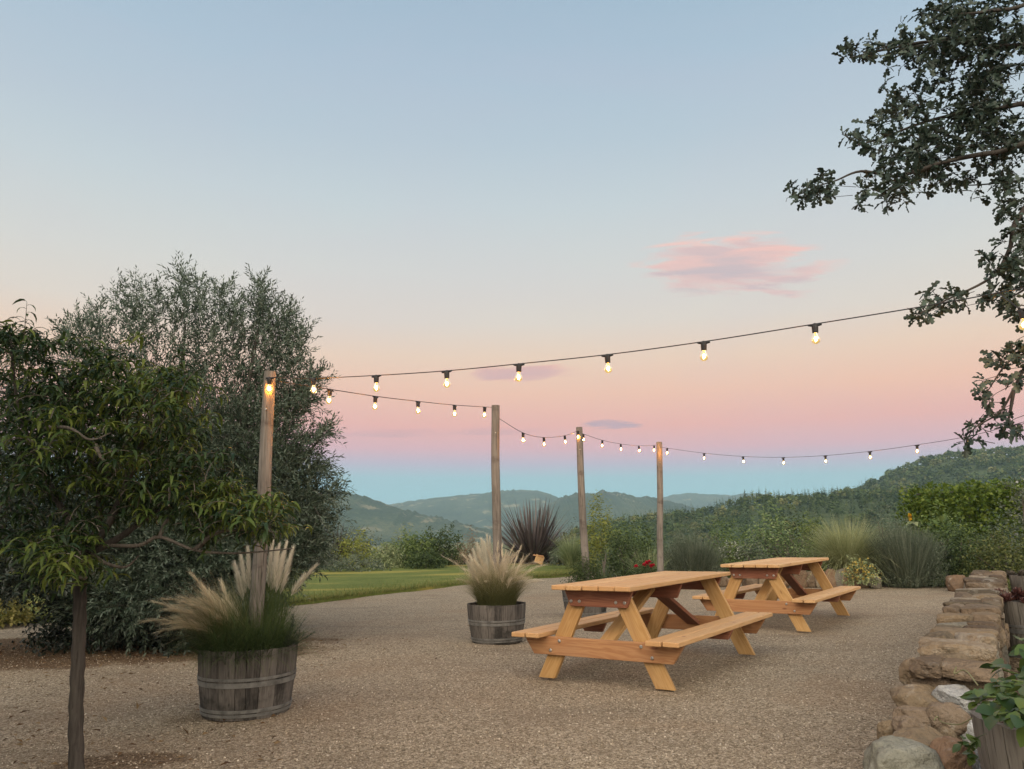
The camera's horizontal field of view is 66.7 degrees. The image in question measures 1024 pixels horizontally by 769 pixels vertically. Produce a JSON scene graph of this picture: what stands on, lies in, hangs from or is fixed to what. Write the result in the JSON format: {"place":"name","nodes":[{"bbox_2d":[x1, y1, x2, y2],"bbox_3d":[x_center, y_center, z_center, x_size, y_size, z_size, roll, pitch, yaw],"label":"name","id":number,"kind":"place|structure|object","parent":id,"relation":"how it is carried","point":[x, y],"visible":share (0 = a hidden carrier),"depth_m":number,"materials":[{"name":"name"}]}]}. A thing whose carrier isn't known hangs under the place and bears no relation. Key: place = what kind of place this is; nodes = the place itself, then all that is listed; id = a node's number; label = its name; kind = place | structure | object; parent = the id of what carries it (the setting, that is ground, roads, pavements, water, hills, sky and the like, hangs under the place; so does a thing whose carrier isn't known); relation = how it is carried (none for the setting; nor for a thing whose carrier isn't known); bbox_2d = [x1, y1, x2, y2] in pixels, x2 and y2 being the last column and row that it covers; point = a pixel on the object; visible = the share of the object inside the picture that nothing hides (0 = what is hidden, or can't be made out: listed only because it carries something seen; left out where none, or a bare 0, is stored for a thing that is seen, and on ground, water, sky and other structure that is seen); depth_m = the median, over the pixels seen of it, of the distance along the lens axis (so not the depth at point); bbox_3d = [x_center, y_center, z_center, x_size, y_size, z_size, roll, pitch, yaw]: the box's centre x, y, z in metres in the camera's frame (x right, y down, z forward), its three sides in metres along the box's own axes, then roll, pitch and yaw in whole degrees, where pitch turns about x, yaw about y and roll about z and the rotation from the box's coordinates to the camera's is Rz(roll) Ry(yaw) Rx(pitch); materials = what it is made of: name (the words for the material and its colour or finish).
{"place":"outdoors","nodes":[
{"label":"outdoors","id":0,"kind":"place"},
{"bbox_2d":[0,320,116,612],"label":"dark bush","id":1,"kind":"object","parent":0,"point":[9,584],"visible":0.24,"depth_m":7.96,"materials":[{"name":"green plant"}]},
{"bbox_2d":[7,489,517,544],"bbox_3d":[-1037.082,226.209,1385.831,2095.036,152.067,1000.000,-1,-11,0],"label":"hill","id":2,"kind":"structure","parent":0,"point":[386,521],"depth_m":1141.73,"materials":[{"name":"plant"}]},
{"bbox_2d":[0,563,594,622],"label":"lawn","id":3,"kind":"structure","parent":0,"point":[341,580],"depth_m":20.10,"materials":[{"name":"plant"}]},
{"bbox_2d":[325,524,376,565],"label":"shrub","id":4,"kind":"object","parent":3,"relation":"on","point":[341,532],"visible":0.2,"depth_m":28.37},
{"bbox_2d":[319,550,391,571],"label":"shrub","id":5,"kind":"object","parent":3,"relation":"on","point":[356,567],"visible":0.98,"depth_m":24.70,"materials":[{"name":"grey plant"}]},
{"bbox_2d":[331,526,382,568],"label":"shrub","id":6,"kind":"object","parent":3,"relation":"on","point":[361,545],"visible":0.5,"depth_m":27.28,"materials":[{"name":"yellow plant"}]},
{"bbox_2d":[367,538,406,567],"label":"shrub","id":7,"kind":"object","parent":3,"relation":"on","point":[383,557],"visible":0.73,"depth_m":26.74,"materials":[{"name":"green plant"}]},
{"bbox_2d":[385,528,441,566],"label":"shrub","id":8,"kind":"object","parent":3,"relation":"on","point":[414,544],"visible":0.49,"depth_m":27.66,"materials":[{"name":"green plant"}]},
{"bbox_2d":[401,544,446,568],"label":"shrub","id":9,"kind":"object","parent":3,"relation":"on","point":[429,556],"visible":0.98,"depth_m":25.72,"materials":[{"name":"green plant"}]},
{"bbox_2d":[417,522,464,565],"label":"shrub","id":10,"kind":"object","parent":3,"relation":"on","point":[446,552],"visible":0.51,"depth_m":28.24,"materials":[{"name":"green plant"}]},
{"bbox_2d":[451,525,491,565],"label":"shrub","id":11,"kind":"object","parent":3,"relation":"on","point":[468,549],"visible":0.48,"depth_m":26.37,"materials":[{"name":"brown plant"}]},
{"bbox_2d":[550,530,590,566],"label":"shrub","id":12,"kind":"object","parent":3,"relation":"on","point":[569,553],"depth_m":23.73,"materials":[{"name":"green plant"}]},
{"bbox_2d":[389,489,557,529],"bbox_3d":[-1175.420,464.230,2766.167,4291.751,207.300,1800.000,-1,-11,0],"label":"blue ridge","id":13,"kind":"structure","parent":0,"point":[475,510],"depth_m":2321.36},
{"bbox_2d":[442,542,546,605],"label":"feather grass","id":14,"kind":"object","parent":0,"point":[489,589],"depth_m":8.40,"materials":[{"name":"plant"}]},
{"bbox_2d":[465,534,492,581],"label":"plume grass","id":15,"kind":"object","parent":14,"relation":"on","point":[485,555],"depth_m":8.73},
{"bbox_2d":[0,569,1010,768],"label":"gravel yard","id":16,"kind":"structure","parent":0,"point":[424,617],"depth_m":5.63,"materials":[{"name":"gravel"}]},
{"bbox_2d":[0,594,43,628],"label":"shrub","id":17,"kind":"object","parent":16,"relation":"on","point":[12,615],"visible":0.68,"depth_m":11.04,"materials":[{"name":"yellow plant"}]},
{"bbox_2d":[0,482,174,658],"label":"dark bush","id":18,"kind":"object","parent":16,"relation":"on","point":[55,636],"visible":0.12,"depth_m":8.35,"materials":[{"name":"green plant"}]},
{"bbox_2d":[0,299,312,768],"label":"peach tree","id":19,"kind":"object","parent":16,"relation":"on","point":[65,551],"visible":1,"depth_m":4.05,"materials":[{"name":"green plant"}]},
{"bbox_2d":[0,251,357,657],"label":"olive tree","id":20,"kind":"object","parent":16,"relation":"on","point":[288,478],"visible":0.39,"depth_m":9.00,"materials":[{"name":"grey plant"}]},
{"bbox_2d":[115,424,256,657],"bbox_3d":[-3.632,1.688,8.955,1.622,2.896,2.372,-1,-11,0],"label":"dark bush","id":21,"kind":"object","parent":16,"relation":"on","point":[155,641],"visible":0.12,"depth_m":8.19,"materials":[{"name":"green plant"}]},
{"bbox_2d":[0,625,476,767],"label":"fallen leaves","id":22,"kind":"object","parent":16,"relation":"on","point":[119,753],"visible":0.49,"depth_m":5.36,"materials":[{"name":"plant"}]},
{"bbox_2d":[197,642,297,720],"bbox_3d":[-1.804,2.000,5.309,0.655,0.433,0.655,-1,-11,0],"label":"half barrel","id":23,"kind":"object","parent":16,"relation":"on","point":[242,693],"visible":0.9,"depth_m":5.04,"materials":[{"name":"brown wood"}]},
{"bbox_2d":[137,572,270,648],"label":"feather grass","id":24,"kind":"object","parent":23,"relation":"on","point":[215,604],"depth_m":5.27,"materials":[{"name":"plant"}]},
{"bbox_2d":[152,595,333,677],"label":"green grass","id":25,"kind":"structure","parent":23,"relation":"on","point":[245,640],"depth_m":5.14,"materials":[{"name":"plant"}]},
{"bbox_2d":[248,371,275,634],"bbox_3d":[-1.786,0.914,5.535,0.133,2.053,0.104,-5,-12,22],"label":"wooden pole","id":26,"kind":"object","parent":23,"relation":"in","point":[259,564],"visible":0.64,"depth_m":5.55,"materials":[{"name":"wood"}]},
{"bbox_2d":[276,380,492,417],"bbox_3d":[-0.821,0.181,7.229,0.381,0.450,3.504,-6,-12,25],"label":"light string","id":27,"kind":"object","parent":26,"relation":"attached to","point":[330,391],"visible":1,"depth_m":6.29,"materials":[{"name":"black rubber"}]},
{"bbox_2d":[266,287,1023,392],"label":"light string","id":28,"kind":"object","parent":26,"relation":"hanging from","point":[814,326],"visible":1,"depth_m":4.54,"materials":[{"name":"black rubber"}]},
{"bbox_2d":[213,540,318,633],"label":"plume grass","id":29,"kind":"object","parent":23,"relation":"in","point":[276,577],"depth_m":5.55,"materials":[{"name":"plant"}]},
{"bbox_2d":[282,613,314,646],"bbox_3d":[-1.464,1.697,5.317,0.193,0.264,0.251,-10,-14,40],"label":"rosemary","id":30,"kind":"object","parent":23,"relation":"in","point":[290,639],"visible":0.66,"depth_m":5.29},
{"bbox_2d":[467,601,525,644],"bbox_3d":[-0.166,2.589,8.486,0.643,0.402,0.647,-7,-12,26],"label":"half barrel","id":31,"kind":"object","parent":16,"relation":"on","point":[493,625],"visible":0.94,"depth_m":8.23,"materials":[{"name":"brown wood"}]},
{"bbox_2d":[491,405,501,580],"bbox_3d":[-0.176,1.370,8.749,0.115,2.298,0.110,-10,-14,39],"label":"wooden pole","id":32,"kind":"object","parent":31,"relation":"in","point":[495,478],"visible":0.74,"depth_m":8.76,"materials":[{"name":"wood"}]},
{"bbox_2d":[543,549,581,565],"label":"shrub","id":33,"kind":"object","parent":16,"relation":"on","point":[556,561],"visible":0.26,"depth_m":26.24,"materials":[{"name":"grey plant"}]},
{"bbox_2d":[562,590,606,617],"bbox_3d":[1.018,2.997,10.829,0.652,0.433,0.650,4,-12,-24],"label":"half barrel","id":34,"kind":"object","parent":16,"relation":"on","point":[589,611],"visible":0.21,"depth_m":10.56,"materials":[{"name":"grey wood"}]},
{"bbox_2d":[576,427,589,579],"bbox_3d":[1.013,1.769,11.080,0.134,2.340,0.114,3,-12,-23],"label":"wooden pole","id":35,"kind":"object","parent":34,"relation":"in","point":[582,506],"visible":0.88,"depth_m":11.06,"materials":[{"name":"wood"}]},
{"bbox_2d":[560,548,610,583],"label":"green grass","id":36,"kind":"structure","parent":34,"relation":"in","point":[580,577],"depth_m":10.81,"materials":[{"name":"green plant"}]},
{"bbox_2d":[590,532,621,578],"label":"shrub","id":37,"kind":"object","parent":16,"relation":"on","point":[604,565],"visible":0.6,"depth_m":16.06,"materials":[{"name":"green plant"}]},
{"bbox_2d":[595,516,664,577],"bbox_3d":[2.662,3.848,18.008,1.928,1.569,1.887,-1,-11,0],"label":"shrub","id":38,"kind":"object","parent":16,"relation":"on","point":[622,557],"visible":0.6,"depth_m":17.96,"materials":[{"name":"green plant"}]},
{"bbox_2d":[623,549,656,575],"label":"rose bush","id":39,"kind":"object","parent":16,"relation":"on","point":[647,564],"visible":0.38,"depth_m":15.30,"materials":[{"name":"green plant"}]},
{"bbox_2d":[512,571,772,690],"bbox_3d":[1.230,2.074,6.827,1.428,0.739,2.299,-8,-13,33],"label":"picnic table","id":40,"kind":"object","parent":16,"relation":"on","point":[650,649],"visible":1,"depth_m":6.25,"materials":[{"name":"brown wood"}]},
{"bbox_2d":[616,545,678,573],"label":"shrub","id":41,"kind":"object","parent":16,"relation":"on","point":[654,561],"depth_m":15.66,"materials":[{"name":"green plant"}]},
{"bbox_2d":[656,442,663,571],"bbox_3d":[2.772,2.472,14.578,0.232,2.802,0.142,-1,-11,0],"label":"wooden pole","id":42,"kind":"object","parent":16,"relation":"on","point":[660,563],"visible":0.85,"depth_m":14.57,"materials":[{"name":"wood"}]},
{"bbox_2d":[662,422,1022,463],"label":"light string","id":43,"kind":"object","parent":42,"relation":"hanging from","point":[869,452],"visible":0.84,"depth_m":11.67,"materials":[{"name":"black rubber"}]},
{"bbox_2d":[656,525,731,577],"bbox_3d":[3.714,3.554,16.330,1.710,1.265,2.012,-1,-11,0],"label":"lavender bush","id":44,"kind":"object","parent":16,"relation":"on","point":[689,557],"visible":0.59,"depth_m":15.90,"materials":[{"name":"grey plant"}]},
{"bbox_2d":[664,511,728,571],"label":"shrub","id":45,"kind":"object","parent":16,"relation":"on","point":[695,535],"visible":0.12,"depth_m":19.61,"materials":[{"name":"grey plant"}]},
{"bbox_2d":[694,514,754,568],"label":"shrub","id":46,"kind":"object","parent":16,"relation":"on","point":[719,535],"visible":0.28,"depth_m":21.49,"materials":[{"name":"green plant"}]},
{"bbox_2d":[709,524,751,577],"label":"white flower bush","id":47,"kind":"object","parent":16,"relation":"on","point":[733,555],"visible":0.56,"depth_m":17.10,"materials":[{"name":"green plant"}]},
{"bbox_2d":[692,557,860,631],"bbox_3d":[3.408,2.612,9.870,1.428,0.739,2.307,-9,-13,34],"label":"picnic table","id":48,"kind":"object","parent":16,"relation":"on","point":[796,602],"visible":0.91,"depth_m":9.26,"materials":[{"name":"brown wood"}]},
{"bbox_2d":[754,501,819,558],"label":"shrub","id":49,"kind":"object","parent":16,"relation":"on","point":[792,526],"visible":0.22,"depth_m":22.55,"materials":[{"name":"green plant"}]},
{"bbox_2d":[765,524,809,557],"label":"shrub","id":50,"kind":"object","parent":16,"relation":"on","point":[786,545],"visible":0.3,"depth_m":17.70,"materials":[{"name":"green plant"}]},
{"bbox_2d":[793,570,807,587],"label":"edging stone","id":51,"kind":"object","parent":16,"relation":"on","point":[801,578],"visible":0.45,"depth_m":15.21,"materials":[{"name":"beige stone"}]},
{"bbox_2d":[806,571,816,587],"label":"edging stone","id":52,"kind":"object","parent":16,"relation":"on","point":[810,582],"visible":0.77,"depth_m":15.14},
{"bbox_2d":[796,533,829,570],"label":"shrub","id":53,"kind":"object","parent":16,"relation":"on","point":[810,549],"visible":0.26,"depth_m":16.47,"materials":[{"name":"green plant"}]},
{"bbox_2d":[825,569,836,587],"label":"edging stone","id":54,"kind":"object","parent":16,"relation":"on","point":[832,580],"visible":0.55,"depth_m":15.00,"materials":[{"name":"beige stone"}]},
{"bbox_2d":[837,554,885,586],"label":"yellow flower plant","id":55,"kind":"object","parent":16,"relation":"on","point":[862,578],"visible":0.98,"depth_m":14.49,"materials":[{"name":"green plant"}]},
{"bbox_2d":[855,500,901,568],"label":"shrub","id":56,"kind":"object","parent":16,"relation":"on","point":[876,522],"visible":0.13,"depth_m":19.63,"materials":[{"name":"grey plant"}]},
{"bbox_2d":[862,503,952,588],"bbox_3d":[7.635,3.102,15.107,2.159,1.602,1.867,6,-13,-34],"label":"lavender bush","id":57,"kind":"object","parent":16,"relation":"on","point":[914,559],"visible":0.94,"depth_m":14.62,"materials":[{"name":"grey plant"}]},
{"bbox_2d":[945,575,964,591],"bbox_3d":[7.920,3.537,13.850,0.327,0.298,0.281,-1,-11,-3],"label":"edging stone","id":58,"kind":"object","parent":16,"relation":"on","point":[953,582],"visible":0.68,"depth_m":13.78,"materials":[{"name":"beige stone"}]},
{"bbox_2d":[894,477,1023,562],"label":"vine hedge","id":59,"kind":"object","parent":16,"relation":"on","point":[957,495],"visible":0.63,"depth_m":20.34,"materials":[{"name":"green plant"}]},
{"bbox_2d":[909,570,1010,719],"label":"stone wall","id":60,"kind":"structure","parent":16,"relation":"on","point":[971,623],"depth_m":4.32,"materials":[{"name":"stone"}]},
{"bbox_2d":[898,657,919,684],"bbox_3d":[1.992,1.421,3.793,0.192,0.168,0.177,0,-11,-6],"label":"boulder","id":61,"kind":"object","parent":60,"relation":"on","point":[905,676],"visible":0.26,"depth_m":3.79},
{"bbox_2d":[890,683,938,706],"bbox_3d":[1.915,1.482,3.635,0.295,0.152,0.241,1,-11,-11],"label":"boulder","id":62,"kind":"object","parent":60,"relation":"on","point":[918,695],"visible":0.56,"depth_m":3.59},
{"bbox_2d":[930,653,972,659],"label":"boulder","id":63,"kind":"object","parent":60,"relation":"on","point":[956,655],"visible":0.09,"depth_m":3.77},
{"bbox_2d":[956,520,1023,591],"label":"shrub","id":64,"kind":"object","parent":16,"relation":"on","point":[988,559],"visible":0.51,"depth_m":14.01,"materials":[{"name":"green plant"}]},
{"bbox_2d":[967,511,1023,573],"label":"shrub","id":65,"kind":"object","parent":16,"relation":"on","point":[1006,522],"visible":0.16,"depth_m":16.55,"materials":[{"name":"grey plant"}]},
{"bbox_2d":[970,700,1023,768],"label":"half barrel","id":66,"kind":"object","parent":16,"relation":"on","point":[1000,748],"visible":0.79,"depth_m":2.62,"materials":[{"name":"brown wood"}]},
{"bbox_2d":[934,635,1023,765],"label":"broad leaf plant","id":67,"kind":"object","parent":66,"relation":"in","point":[1006,705],"visible":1,"depth_m":2.55,"materials":[{"name":"green plant"}]},
{"bbox_2d":[1009,657,1020,695],"bbox_3d":[6.109,2.237,6.000,3.880,0.130,10.200,-8,-13,32],"label":"mulch bed","id":68,"kind":"object","parent":16,"relation":"on","point":[1014,663],"depth_m":6.26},
{"bbox_2d":[783,0,1023,457],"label":"oak tree","id":69,"kind":"object","parent":68,"relation":"on","point":[960,21],"visible":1,"depth_m":4.92,"materials":[{"name":"green plant"}]},
{"bbox_2d":[995,290,1023,329],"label":"light string","id":70,"kind":"object","parent":69,"relation":"attached to","point":[1021,313],"visible":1,"depth_m":4.03,"materials":[{"name":"black rubber"}]},
{"bbox_2d":[1003,600,1023,657],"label":"half barrel","id":71,"kind":"object","parent":68,"relation":"on","point":[1013,612],"visible":0.32,"depth_m":6.62,"materials":[{"name":"grey wood"}]},
{"bbox_2d":[992,587,1023,602],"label":"succulents","id":72,"kind":"object","parent":71,"relation":"on","point":[1016,594],"visible":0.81,"depth_m":6.89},
{"bbox_2d":[1009,575,1023,591],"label":"half barrel","id":73,"kind":"object","parent":68,"relation":"on","point":[1017,581],"visible":0.28,"depth_m":9.85,"materials":[{"name":"grey wood"}]},
{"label":"rubble","id":74,"kind":"object","parent":16,"relation":"on","visible":0},
{"bbox_2d":[877,720,893,738],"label":"boulder","id":75,"kind":"object","parent":74,"relation":"on","point":[884,728],"visible":0.37,"depth_m":3.41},
{"bbox_2d":[862,735,944,768],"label":"boulder","id":76,"kind":"object","parent":74,"relation":"on","point":[889,752],"visible":1,"depth_m":3.05,"materials":[{"name":"stone"}]},
{"bbox_2d":[892,705,930,725],"bbox_3d":[1.824,1.500,3.490,0.180,0.106,0.191,7,-13,-36],"label":"boulder","id":77,"kind":"object","parent":74,"relation":"on","point":[920,713],"visible":0.42,"depth_m":3.47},
{"bbox_2d":[926,702,970,736],"bbox_3d":[1.923,1.478,3.438,0.186,0.143,0.148,-4,-11,17],"label":"boulder","id":78,"kind":"object","parent":77,"relation":"on","point":[950,712],"visible":0.74,"depth_m":3.39,"materials":[{"name":"stone"}]},
{"bbox_2d":[892,726,942,746],"bbox_3d":[1.714,1.506,3.268,0.236,0.120,0.190,5,-12,-28],"label":"boulder","id":79,"kind":"object","parent":74,"relation":"on","point":[927,735],"visible":0.27,"depth_m":3.25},
{"bbox_2d":[891,715,924,730],"bbox_3d":[1.717,1.495,3.374,0.127,0.118,0.127,1,-11,-11],"label":"boulder","id":80,"kind":"object","parent":79,"relation":"on","point":[898,722],"visible":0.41,"depth_m":3.35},
{"bbox_2d":[937,726,957,737],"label":"boulder","id":81,"kind":"object","parent":74,"relation":"on","point":[944,731],"visible":0.41,"depth_m":3.35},
{"bbox_2d":[929,736,975,768],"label":"boulder","id":82,"kind":"object","parent":74,"relation":"on","point":[942,746],"visible":0.56,"depth_m":3.08,"materials":[{"name":"beige stone"}]},
{"bbox_2d":[931,684,973,715],"bbox_3d":[2.039,1.452,3.571,0.199,0.140,0.178,3,-12,-23],"label":"boulder","id":83,"kind":"object","parent":74,"relation":"on","point":[952,693],"visible":0.46,"depth_m":3.53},
{"bbox_2d":[0,551,1022,585],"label":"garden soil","id":84,"kind":"structure","parent":0,"point":[517,561],"depth_m":29.25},
{"bbox_2d":[344,521,383,561],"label":"shrub","id":85,"kind":"object","parent":84,"relation":"on","point":[365,535],"visible":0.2,"depth_m":32.40,"materials":[{"name":"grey plant"}]},
{"bbox_2d":[478,498,576,563],"bbox_3d":[0.645,5.296,28.128,4.234,2.511,4.229,-6,-12,24],"label":"flax plant","id":86,"kind":"object","parent":84,"relation":"on","point":[532,539],"visible":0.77,"depth_m":27.57,"materials":[{"name":"plant"}]},
{"bbox_2d":[577,490,620,568],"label":"shrub","id":87,"kind":"object","parent":84,"relation":"on","point":[595,538],"visible":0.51,"depth_m":22.51,"materials":[{"name":"green plant"}]},
{"bbox_2d":[599,514,663,571],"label":"shrub","id":88,"kind":"object","parent":84,"relation":"on","point":[638,537],"visible":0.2,"depth_m":21.55,"materials":[{"name":"green plant"}]},
{"bbox_2d":[727,530,780,561],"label":"shrub","id":89,"kind":"object","parent":84,"relation":"on","point":[751,549],"visible":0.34,"depth_m":16.95,"materials":[{"name":"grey plant"}]},
{"bbox_2d":[740,493,806,559],"bbox_3d":[6.046,3.477,18.248,1.676,2.009,1.540,-1,-11,0],"label":"shrub","id":90,"kind":"object","parent":84,"relation":"on","point":[766,535],"visible":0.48,"depth_m":18.12,"materials":[{"name":"green plant"}]},
{"bbox_2d":[788,511,829,570],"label":"shrub","id":91,"kind":"object","parent":84,"relation":"on","point":[806,530],"visible":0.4,"depth_m":18.42,"materials":[{"name":"green plant"}]},
{"bbox_2d":[785,514,903,588],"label":"fountain grass","id":92,"kind":"object","parent":84,"relation":"on","point":[835,548],"depth_m":15.25,"materials":[{"name":"plant"}]},
{"bbox_2d":[923,510,973,561],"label":"leaf plant","id":93,"kind":"object","parent":84,"relation":"on","point":[941,518],"visible":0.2,"depth_m":16.52,"materials":[{"name":"green plant"}]},
{"bbox_2d":[909,498,990,566],"bbox_3d":[10.092,3.556,18.159,2.189,1.906,2.018,-1,-11,0],"label":"shrub","id":94,"kind":"object","parent":84,"relation":"on","point":[945,525],"visible":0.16,"depth_m":18.06,"materials":[{"name":"green plant"}]},
{"bbox_2d":[911,514,1009,587],"bbox_3d":[8.721,3.327,15.229,1.844,1.583,1.886,-1,-11,0],"label":"shrub","id":95,"kind":"object","parent":84,"relation":"on","point":[955,551],"visible":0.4,"depth_m":15.06,"materials":[{"name":"green plant"}]},
{"bbox_2d":[0,0,1023,504],"label":"sky","id":96,"kind":"structure","parent":0,"point":[441,185],"materials":[{"name":"blue"}]},
{"bbox_2d":[12,538,1021,562],"bbox_3d":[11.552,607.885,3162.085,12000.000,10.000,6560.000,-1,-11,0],"label":"terrain","id":97,"kind":"structure","parent":0,"point":[378,545],"depth_m":646.09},
{"bbox_2d":[501,489,714,535],"bbox_3d":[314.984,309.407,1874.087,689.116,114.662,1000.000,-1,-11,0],"label":"ridge","id":98,"kind":"structure","parent":0,"point":[621,503],"depth_m":1637.30,"materials":[{"name":"plant"}]},
{"bbox_2d":[663,493,814,508],"bbox_3d":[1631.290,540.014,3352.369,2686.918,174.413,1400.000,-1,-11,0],"label":"ridge","id":99,"kind":"structure","parent":0,"point":[696,500],"depth_m":3127.45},
{"bbox_2d":[553,490,1022,553],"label":"forest hill","id":100,"kind":"structure","parent":0,"point":[826,516],"depth_m":323.76,"materials":[{"name":"plant"}]},
{"bbox_2d":[602,483,875,522],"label":"ridge conifers","id":101,"kind":"object","parent":100,"relation":"on","point":[776,495],"visible":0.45,"depth_m":385.27,"materials":[{"name":"green plant"}]},
{"bbox_2d":[560,475,1023,552],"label":"conifer woods","id":102,"kind":"object","parent":100,"relation":"on","point":[863,498],"visible":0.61,"depth_m":337.10,"materials":[{"name":"green plant"}]},
{"bbox_2d":[841,455,1022,497],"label":"hillside","id":103,"kind":"structure","parent":0,"point":[981,470],"depth_m":547.81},
{"bbox_2d":[832,443,1023,496],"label":"hillside woods","id":104,"kind":"object","parent":103,"relation":"on","point":[975,456],"visible":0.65,"depth_m":558.77,"materials":[{"name":"green plant"}]},
{"bbox_2d":[999,471,1023,535],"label":"white flower bush","id":105,"kind":"object","parent":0,"point":[1021,500],"visible":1,"depth_m":7.63,"materials":[{"name":"grey plant"}]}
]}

